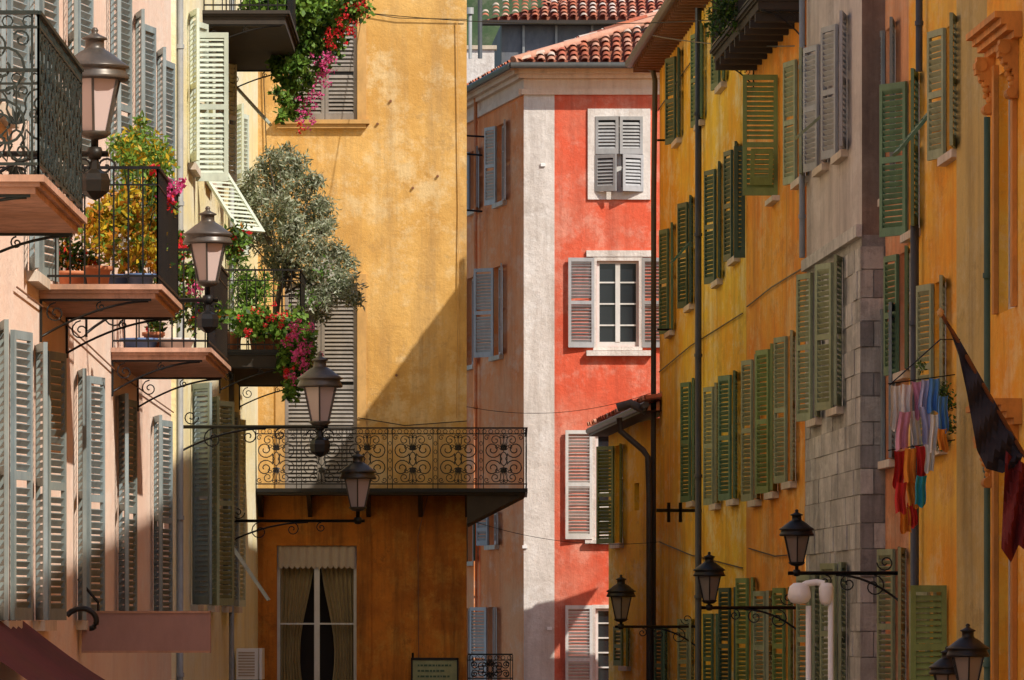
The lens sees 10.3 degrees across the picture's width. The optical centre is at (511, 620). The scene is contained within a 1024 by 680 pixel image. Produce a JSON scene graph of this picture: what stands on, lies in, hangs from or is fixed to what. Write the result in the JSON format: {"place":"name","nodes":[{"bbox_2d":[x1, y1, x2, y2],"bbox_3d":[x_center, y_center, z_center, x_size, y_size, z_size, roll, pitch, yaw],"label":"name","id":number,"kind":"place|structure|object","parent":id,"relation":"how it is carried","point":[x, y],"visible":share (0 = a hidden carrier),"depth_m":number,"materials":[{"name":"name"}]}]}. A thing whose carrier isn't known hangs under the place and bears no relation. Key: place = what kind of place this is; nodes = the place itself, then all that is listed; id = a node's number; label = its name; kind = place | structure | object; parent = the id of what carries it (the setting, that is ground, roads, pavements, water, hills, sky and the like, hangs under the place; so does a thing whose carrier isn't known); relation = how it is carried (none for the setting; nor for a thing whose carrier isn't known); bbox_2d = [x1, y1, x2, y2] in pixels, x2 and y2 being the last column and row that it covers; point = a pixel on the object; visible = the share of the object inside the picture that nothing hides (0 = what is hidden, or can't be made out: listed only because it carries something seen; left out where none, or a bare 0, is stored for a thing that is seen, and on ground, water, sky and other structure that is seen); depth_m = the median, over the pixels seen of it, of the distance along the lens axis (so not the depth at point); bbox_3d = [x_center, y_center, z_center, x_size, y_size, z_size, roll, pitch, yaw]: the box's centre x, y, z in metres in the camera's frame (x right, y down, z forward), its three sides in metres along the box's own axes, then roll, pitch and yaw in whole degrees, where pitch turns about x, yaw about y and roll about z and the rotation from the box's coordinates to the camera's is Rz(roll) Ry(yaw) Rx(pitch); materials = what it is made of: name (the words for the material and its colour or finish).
{"place":"outdoors","nodes":[
{"label":"outdoors","id":0,"kind":"place"},
{"bbox_2d":[171,0,174,679],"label":"walls","id":1,"kind":"structure","parent":0,"point":[173,380],"depth_m":68.60,"materials":[{"name":"beige paint"}]},
{"bbox_2d":[119,218,253,347],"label":"balcony plants","id":2,"kind":"object","parent":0,"point":[238,244],"visible":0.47,"depth_m":58.53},
{"bbox_2d":[467,0,481,58],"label":"vent pipes","id":3,"kind":"object","parent":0,"point":[470,11],"visible":0.93,"depth_m":118.46,"materials":[{"name":"metal"}]},
{"bbox_2d":[467,0,542,44],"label":"hill","id":4,"kind":"structure","parent":0,"point":[489,33],"depth_m":295.25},
{"label":"street paving","id":5,"kind":"structure","parent":0,"visible":0},
{"bbox_2d":[0,0,170,679],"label":"walls","id":6,"kind":"structure","parent":5,"relation":"on","point":[19,310],"depth_m":56.55,"materials":[{"name":"paint"}]},
{"bbox_2d":[0,606,104,679],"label":"shop awning","id":7,"kind":"object","parent":6,"relation":"attached to","point":[27,652],"visible":0.99,"depth_m":43.97,"materials":[{"name":"red fabric"}]},
{"bbox_2d":[0,27,129,199],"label":"street lamp","id":8,"kind":"object","parent":6,"relation":"attached to","point":[104,74],"visible":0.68,"depth_m":41.90,"materials":[{"name":"brown metal"}]},
{"bbox_2d":[0,103,156,630],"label":"sills","id":9,"kind":"structure","parent":6,"relation":"attached to","point":[38,280],"depth_m":47.62,"materials":[{"name":"stone"}]},
{"bbox_2d":[0,0,174,619],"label":"shutters","id":10,"kind":"object","parent":6,"relation":"attached to","point":[46,609],"visible":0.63,"depth_m":49.48,"materials":[{"name":"wood"}]},
{"bbox_2d":[16,286,173,412],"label":"wall cables","id":11,"kind":"object","parent":6,"relation":"attached to","point":[67,325],"depth_m":53.80,"materials":[{"name":"brown metal"}]},
{"bbox_2d":[0,194,221,410],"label":"balcony brackets","id":12,"kind":"object","parent":6,"relation":"attached to","point":[5,197],"visible":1,"depth_m":51.45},
{"bbox_2d":[0,10,228,362],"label":"balcony railing","id":13,"kind":"object","parent":6,"relation":"attached to","point":[57,116],"visible":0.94,"depth_m":39.89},
{"bbox_2d":[59,234,175,283],"bbox_3d":[-3.703,-3.204,50.164,0.867,0.689,1.279,0,0,44],"label":"potted shrub","id":14,"kind":"object","parent":13,"relation":"on","point":[76,261],"visible":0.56,"depth_m":50.24,"materials":[{"name":"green plant"}]},
{"bbox_2d":[75,176,167,283],"bbox_3d":[-3.446,-3.416,50.009,0.922,1.112,1.830,0,0,-7],"label":"yellow shrub","id":15,"kind":"object","parent":13,"relation":"on","point":[106,235],"visible":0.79,"depth_m":49.78,"materials":[{"name":"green plant"}]},
{"bbox_2d":[105,110,187,272],"bbox_3d":[-3.214,-3.783,50.456,0.731,1.547,1.730,0,0,0],"label":"climbing plant","id":16,"kind":"object","parent":13,"relation":"on","point":[137,151],"visible":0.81,"depth_m":50.15,"materials":[{"name":"green plant"}]},
{"bbox_2d":[0,174,230,377],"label":"balcony slabs","id":17,"kind":"structure","parent":6,"relation":"attached to","point":[48,206],"depth_m":48.46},
{"bbox_2d":[77,579,210,652],"bbox_3d":[-3.434,-0.045,53.064,1.246,0.698,0.152,0,0,0],"label":"projecting shop sign","id":18,"kind":"object","parent":6,"relation":"attached to","point":[151,632],"visible":0.88,"depth_m":53.00,"materials":[{"name":"pink metal"}]},
{"bbox_2d":[85,206,232,336],"bbox_3d":[-3.362,-3.309,54.000,1.422,1.243,0.476,0,0,0],"label":"street lamp","id":19,"kind":"object","parent":6,"relation":"attached to","point":[207,239],"visible":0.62,"depth_m":53.91,"materials":[{"name":"brown metal"}]},
{"bbox_2d":[175,0,257,679],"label":"walls","id":20,"kind":"structure","parent":5,"relation":"on","point":[198,197],"depth_m":78.89,"materials":[{"name":"beige paint"}]},
{"bbox_2d":[176,0,183,679],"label":"drainpipe","id":21,"kind":"object","parent":20,"relation":"attached to","point":[179,334],"visible":0.67,"depth_m":68.79,"materials":[{"name":"metal"}]},
{"bbox_2d":[188,162,243,612],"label":"sills","id":22,"kind":"structure","parent":20,"relation":"attached to","point":[194,169],"depth_m":75.77,"materials":[{"name":"stone"}]},
{"bbox_2d":[189,8,248,606],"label":"shutters","id":23,"kind":"object","parent":20,"relation":"attached to","point":[209,553],"visible":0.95,"depth_m":73.02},
{"bbox_2d":[229,0,234,679],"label":"drainpipe","id":24,"kind":"object","parent":20,"relation":"attached to","point":[231,614],"visible":0.26,"depth_m":81.48,"materials":[{"name":"metal"}]},
{"bbox_2d":[206,87,271,600],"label":"flap shutters","id":25,"kind":"object","parent":20,"relation":"attached to","point":[258,228],"visible":0.81,"depth_m":73.97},
{"bbox_2d":[209,24,282,409],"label":"balcony brackets","id":26,"kind":"object","parent":20,"relation":"attached to","point":[264,76],"visible":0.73,"depth_m":79.59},
{"bbox_2d":[236,648,263,679],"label":"air conditioner","id":27,"kind":"object","parent":20,"relation":"attached to","point":[249,663],"visible":0.98,"depth_m":84.00,"materials":[{"name":"white metal"}]},
{"bbox_2d":[225,232,278,313],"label":"flowering plant","id":28,"kind":"object","parent":20,"relation":"attached to","point":[251,292],"visible":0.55,"depth_m":81.43,"materials":[{"name":"green plant"}]},
{"bbox_2d":[203,10,313,384],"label":"balcony slabs","id":29,"kind":"structure","parent":20,"relation":"attached to","point":[254,49],"depth_m":78.12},
{"bbox_2d":[203,0,314,364],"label":"balcony railing","id":30,"kind":"object","parent":20,"relation":"attached to","point":[290,5],"visible":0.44,"depth_m":79.52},
{"bbox_2d":[228,301,323,407],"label":"geranium","id":31,"kind":"object","parent":30,"relation":"on","point":[294,338],"visible":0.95,"depth_m":79.23,"materials":[{"name":"green plant"}]},
{"bbox_2d":[228,141,368,348],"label":"olive tree","id":32,"kind":"object","parent":30,"relation":"on","point":[260,199],"visible":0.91,"depth_m":82.28,"materials":[{"name":"green plant"}]},
{"bbox_2d":[237,0,375,133],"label":"hanging geranium","id":33,"kind":"object","parent":30,"relation":"hanging from","point":[322,29],"visible":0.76,"depth_m":78.84,"materials":[{"name":"green plant"}]},
{"bbox_2d":[288,254,336,315],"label":"white blossom plant","id":34,"kind":"object","parent":30,"relation":"on","point":[325,275],"visible":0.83,"depth_m":81.47,"materials":[{"name":"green plant"}]},
{"bbox_2d":[183,353,342,456],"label":"street lamp","id":35,"kind":"object","parent":20,"relation":"attached to","point":[320,383],"visible":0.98,"depth_m":69.91,"materials":[{"name":"brown metal"}]},
{"bbox_2d":[235,450,376,539],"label":"street lamp","id":36,"kind":"object","parent":20,"relation":"attached to","point":[357,475],"visible":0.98,"depth_m":81.91,"materials":[{"name":"brown metal"}]},
{"bbox_2d":[467,49,493,82],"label":"walls","id":37,"kind":"structure","parent":5,"relation":"on","point":[476,67],"depth_m":119.00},
{"bbox_2d":[492,26,501,67],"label":"walls","id":38,"kind":"structure","parent":5,"relation":"on","point":[497,41],"depth_m":123.37,"materials":[{"name":"grey stone"}]},
{"bbox_2d":[467,79,659,679],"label":"walls","id":39,"kind":"structure","parent":5,"relation":"on","point":[542,226],"depth_m":109.00,"materials":[{"name":"red paint"}]},
{"bbox_2d":[473,98,477,673],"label":"drainpipe","id":40,"kind":"object","parent":39,"relation":"attached to","point":[475,218],"visible":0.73,"depth_m":113.90,"materials":[{"name":"metal"}]},
{"bbox_2d":[468,117,642,679],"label":"windows","id":41,"kind":"structure","parent":39,"relation":"attached to","point":[617,303],"depth_m":109.07,"materials":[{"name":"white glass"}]},
{"bbox_2d":[467,200,650,565],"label":"sills","id":42,"kind":"structure","parent":39,"relation":"attached to","point":[501,203],"depth_m":108.90,"materials":[{"name":"stone"}]},
{"bbox_2d":[467,116,659,679],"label":"shutters","id":43,"kind":"object","parent":39,"relation":"attached to","point":[586,272],"visible":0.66,"depth_m":108.95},
{"bbox_2d":[467,68,659,123],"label":"cornice","id":44,"kind":"structure","parent":39,"relation":"attached to","point":[496,84],"depth_m":108.94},
{"bbox_2d":[467,62,632,91],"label":"gutter","id":45,"kind":"object","parent":44,"relation":"on","point":[492,75],"visible":0.5,"depth_m":108.47,"materials":[{"name":"metal"}]},
{"bbox_2d":[467,9,658,84],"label":"roof","id":46,"kind":"structure","parent":44,"relation":"on","point":[615,43],"depth_m":109.56,"materials":[{"name":"tile"}]},
{"bbox_2d":[586,109,650,679],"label":"trim","id":47,"kind":"structure","parent":39,"relation":"attached to","point":[617,255],"depth_m":108.96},
{"bbox_2d":[502,26,646,62],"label":"walls","id":48,"kind":"structure","parent":5,"relation":"on","point":[537,37],"depth_m":122.00,"materials":[{"name":"blue stone"}]},
{"bbox_2d":[482,20,624,25],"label":"fascia","id":49,"kind":"structure","parent":48,"relation":"attached to","point":[568,22],"depth_m":121.60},
{"bbox_2d":[482,0,664,19],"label":"roof","id":50,"kind":"structure","parent":49,"relation":"on","point":[598,10],"depth_m":122.35,"materials":[{"name":"tile"}]},
{"bbox_2d":[609,418,659,679],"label":"walls","id":51,"kind":"structure","parent":5,"relation":"on","point":[627,562],"depth_m":102.69,"materials":[{"name":"yellow paint"}]},
{"bbox_2d":[596,443,629,665],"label":"shutters","id":52,"kind":"object","parent":51,"relation":"attached to","point":[608,538],"visible":0.96,"depth_m":105.21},
{"bbox_2d":[586,391,661,436],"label":"roof","id":53,"kind":"structure","parent":51,"relation":"on","point":[605,425],"depth_m":102.21,"materials":[{"name":"tile"}]},
{"bbox_2d":[616,399,651,679],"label":"drainpipe","id":54,"kind":"object","parent":53,"relation":"attached to","point":[631,404],"visible":1,"depth_m":99.16,"materials":[{"name":"metal"}]},
{"bbox_2d":[660,0,745,679],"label":"walls","id":55,"kind":"structure","parent":5,"relation":"on","point":[724,526],"depth_m":91.49,"materials":[{"name":"yellow paint"}]},
{"bbox_2d":[606,575,694,645],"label":"street lamp","id":56,"kind":"object","parent":55,"relation":"attached to","point":[621,593],"visible":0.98,"depth_m":90.92,"materials":[{"name":"black metal"}]},
{"bbox_2d":[625,0,710,72],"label":"roof","id":57,"kind":"structure","parent":55,"relation":"on","point":[650,51],"depth_m":93.91,"materials":[{"name":"brown wood"}]},
{"bbox_2d":[648,8,701,679],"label":"drainpipe","id":58,"kind":"object","parent":55,"relation":"attached to","point":[698,386],"visible":0.88,"depth_m":89.50,"materials":[{"name":"metal"}]},
{"bbox_2d":[656,139,694,521],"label":"wall brackets","id":59,"kind":"object","parent":55,"relation":"attached to","point":[669,510],"depth_m":89.98,"materials":[{"name":"black metal"}]},
{"bbox_2d":[654,22,738,679],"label":"shutters","id":60,"kind":"object","parent":55,"relation":"attached to","point":[718,492],"visible":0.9,"depth_m":87.77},
{"bbox_2d":[657,45,742,567],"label":"wall cables","id":61,"kind":"object","parent":55,"relation":"attached to","point":[684,351],"depth_m":92.28,"materials":[{"name":"black metal"}]},
{"bbox_2d":[664,81,739,510],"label":"sills","id":62,"kind":"structure","parent":55,"relation":"attached to","point":[721,86],"depth_m":86.71,"materials":[{"name":"stone"}]},
{"bbox_2d":[746,23,806,679],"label":"walls","id":63,"kind":"structure","parent":5,"relation":"on","point":[772,246],"depth_m":77.02,"materials":[{"name":"yellow paint"}]},
{"bbox_2d":[712,0,748,46],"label":"balcony railing","id":64,"kind":"object","parent":63,"relation":"attached to","point":[741,4],"visible":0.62,"depth_m":77.82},
{"bbox_2d":[702,0,739,43],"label":"rooftop plant","id":65,"kind":"object","parent":64,"relation":"on","point":[723,12],"visible":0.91,"depth_m":75.97,"materials":[{"name":"green plant"}]},
{"bbox_2d":[693,552,795,629],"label":"street lamp","id":66,"kind":"object","parent":63,"relation":"attached to","point":[709,572],"visible":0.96,"depth_m":73.44,"materials":[{"name":"black metal"}]},
{"bbox_2d":[710,0,798,62],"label":"balcony slabs","id":67,"kind":"structure","parent":63,"relation":"attached to","point":[749,10],"depth_m":74.53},
{"bbox_2d":[715,13,798,70],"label":"balcony beams","id":68,"kind":"structure","parent":63,"relation":"attached to","point":[748,50],"depth_m":76.47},
{"bbox_2d":[734,47,802,679],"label":"shutters","id":69,"kind":"object","parent":63,"relation":"attached to","point":[760,185],"visible":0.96,"depth_m":76.29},
{"bbox_2d":[747,176,807,506],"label":"sills","id":70,"kind":"structure","parent":63,"relation":"attached to","point":[772,200],"depth_m":76.36,"materials":[{"name":"stone"}]},
{"bbox_2d":[793,173,805,679],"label":"windows","id":71,"kind":"structure","parent":63,"relation":"attached to","point":[795,480],"depth_m":74.95,"materials":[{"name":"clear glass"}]},
{"bbox_2d":[798,0,805,257],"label":"drainpipe","id":72,"kind":"object","parent":63,"relation":"attached to","point":[801,215],"visible":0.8,"depth_m":72.31,"materials":[{"name":"metal"}]},
{"bbox_2d":[788,579,832,679],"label":"white street light","id":73,"kind":"object","parent":5,"relation":"on","point":[799,593],"visible":1,"depth_m":57.97,"materials":[{"name":"metal"}]},
{"label":"ground","id":74,"kind":"structure","parent":0,"visible":0},
{"bbox_2d":[258,0,466,679],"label":"walls","id":75,"kind":"structure","parent":74,"relation":"on","point":[396,232],"depth_m":93.00,"materials":[{"name":"yellow paint"}]},
{"bbox_2d":[262,16,370,679],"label":"trim","id":76,"kind":"structure","parent":75,"relation":"attached to","point":[273,540],"depth_m":92.97,"materials":[{"name":"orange paint"}]},
{"bbox_2d":[278,546,354,568],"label":"valance","id":77,"kind":"object","parent":75,"relation":"attached to","point":[319,557],"visible":1,"depth_m":93.03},
{"bbox_2d":[277,23,356,679],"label":"windows","id":78,"kind":"structure","parent":75,"relation":"attached to","point":[316,623],"depth_m":93.21,"materials":[{"name":"grey glass"}]},
{"bbox_2d":[285,20,356,487],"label":"shutters","id":79,"kind":"object","parent":75,"relation":"attached to","point":[324,113],"visible":0.45,"depth_m":93.03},
{"bbox_2d":[274,119,368,127],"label":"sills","id":80,"kind":"structure","parent":75,"relation":"attached to","point":[340,123],"depth_m":92.87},
{"bbox_2d":[263,14,466,657],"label":"wall cables","id":81,"kind":"object","parent":75,"relation":"attached to","point":[457,305],"depth_m":92.96,"materials":[{"name":"black metal"}]},
{"bbox_2d":[255,488,527,526],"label":"balcony slab","id":82,"kind":"structure","parent":75,"relation":"attached to","point":[481,504],"depth_m":92.05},
{"bbox_2d":[255,427,527,679],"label":"balcony railing","id":83,"kind":"object","parent":75,"relation":"attached to","point":[458,470],"visible":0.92,"depth_m":92.02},
{"bbox_2d":[411,658,458,679],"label":"wall plaque","id":84,"kind":"object","parent":75,"relation":"attached to","point":[434,668],"depth_m":92.85,"materials":[{"name":"green metal"}]},
{"bbox_2d":[369,13,708,23],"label":"overhead cable","id":85,"kind":"object","parent":75,"relation":"attached to","point":[544,23],"visible":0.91,"depth_m":89.42,"materials":[{"name":"black metal"}]},
{"bbox_2d":[805,0,806,570],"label":"walls","id":86,"kind":"structure","parent":74,"relation":"on","point":[806,186],"depth_m":81.50,"materials":[{"name":"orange paint"}]},
{"bbox_2d":[807,0,884,679],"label":"walls","id":87,"kind":"structure","parent":74,"relation":"on","point":[843,196],"depth_m":67.16,"materials":[{"name":"stone"}]},
{"bbox_2d":[796,10,846,679],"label":"shutters","id":88,"kind":"object","parent":87,"relation":"attached to","point":[829,56],"visible":0.93,"depth_m":69.35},
{"bbox_2d":[806,149,847,427],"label":"sills","id":89,"kind":"structure","parent":87,"relation":"attached to","point":[837,158],"depth_m":69.05,"materials":[{"name":"stone"}]},
{"bbox_2d":[801,224,861,271],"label":"string course","id":90,"kind":"object","parent":87,"relation":"attached to","point":[837,244],"visible":1,"depth_m":68.82,"materials":[{"name":"stone"}]},
{"bbox_2d":[821,70,846,679],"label":"windows","id":91,"kind":"structure","parent":87,"relation":"attached to","point":[842,405],"depth_m":69.12,"materials":[{"name":"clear glass"}]},
{"bbox_2d":[805,246,884,679],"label":"stone blocks","id":92,"kind":"structure","parent":87,"relation":"attached to","point":[860,315],"depth_m":66.42,"materials":[{"name":"stone"}]},
{"bbox_2d":[885,0,956,679],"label":"walls","id":93,"kind":"structure","parent":74,"relation":"on","point":[938,510],"depth_m":61.44,"materials":[{"name":"orange paint"}]},
{"bbox_2d":[779,509,901,600],"bbox_3d":[3.723,-0.721,64.500,1.390,1.076,0.401,0,0,0],"label":"street lamp","id":94,"kind":"object","parent":93,"relation":"attached to","point":[796,532],"visible":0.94,"depth_m":64.45,"materials":[{"name":"black metal"}]},
{"bbox_2d":[892,107,934,156],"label":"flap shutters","id":95,"kind":"object","parent":93,"relation":"attached to","point":[911,134],"visible":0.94,"depth_m":60.62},
{"bbox_2d":[909,0,922,643],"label":"drainpipe","id":96,"kind":"object","parent":93,"relation":"attached to","point":[914,283],"visible":0.5,"depth_m":62.20,"materials":[{"name":"metal"}]},
{"bbox_2d":[877,12,956,679],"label":"shutters","id":97,"kind":"object","parent":93,"relation":"attached to","point":[922,600],"visible":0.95,"depth_m":63.34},
{"bbox_2d":[877,149,956,468],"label":"sills","id":98,"kind":"structure","parent":93,"relation":"attached to","point":[947,158],"depth_m":63.22,"materials":[{"name":"stone"}]},
{"bbox_2d":[895,29,945,679],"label":"windows","id":99,"kind":"structure","parent":93,"relation":"attached to","point":[909,325],"depth_m":64.41,"materials":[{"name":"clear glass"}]},
{"bbox_2d":[914,357,956,451],"bbox_3d":[4.436,-2.240,59.228,0.481,1.014,0.332,0,0,21],"label":"window box plant","id":100,"kind":"object","parent":93,"relation":"attached to","point":[943,390],"depth_m":59.18,"materials":[{"name":"green plant"}]},
{"bbox_2d":[957,0,986,679],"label":"walls","id":101,"kind":"structure","parent":74,"relation":"on","point":[971,101],"depth_m":57.82,"materials":[{"name":"orange paint"}]},
{"bbox_2d":[888,339,959,533],"bbox_3d":[4.227,-1.886,58.273,0.765,2.015,0.666,0,0,0],"label":"hanging laundry","id":102,"kind":"object","parent":101,"relation":"hanging from","point":[928,399],"visible":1,"depth_m":58.22,"materials":[{"name":"fabric"}]},
{"bbox_2d":[987,0,1023,679],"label":"walls","id":103,"kind":"structure","parent":74,"relation":"on","point":[1006,353],"depth_m":54.78,"materials":[{"name":"orange paint"}]},
{"bbox_2d":[929,646,955,679],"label":"street lamp","id":104,"kind":"object","parent":103,"relation":"attached to","point":[942,668],"visible":0.69,"depth_m":51.90,"materials":[{"name":"black metal"}]},
{"bbox_2d":[946,624,989,679],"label":"street lamp","id":105,"kind":"object","parent":103,"relation":"attached to","point":[967,652],"visible":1,"depth_m":45.91,"materials":[{"name":"black metal"}]},
{"bbox_2d":[937,308,1023,561],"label":"flag","id":106,"kind":"object","parent":103,"relation":"attached to","point":[999,448],"visible":1,"depth_m":49.99,"materials":[{"name":"black fabric"}]},
{"bbox_2d":[983,117,990,679],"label":"drainpipe","id":107,"kind":"object","parent":103,"relation":"attached to","point":[986,277],"visible":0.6,"depth_m":55.54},
{"bbox_2d":[966,11,1021,679],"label":"window cornices","id":108,"kind":"object","parent":103,"relation":"attached to","point":[994,34],"depth_m":54.00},
{"bbox_2d":[1008,82,1013,679],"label":"windows","id":109,"kind":"structure","parent":103,"relation":"attached to","point":[1009,307],"depth_m":54.88,"materials":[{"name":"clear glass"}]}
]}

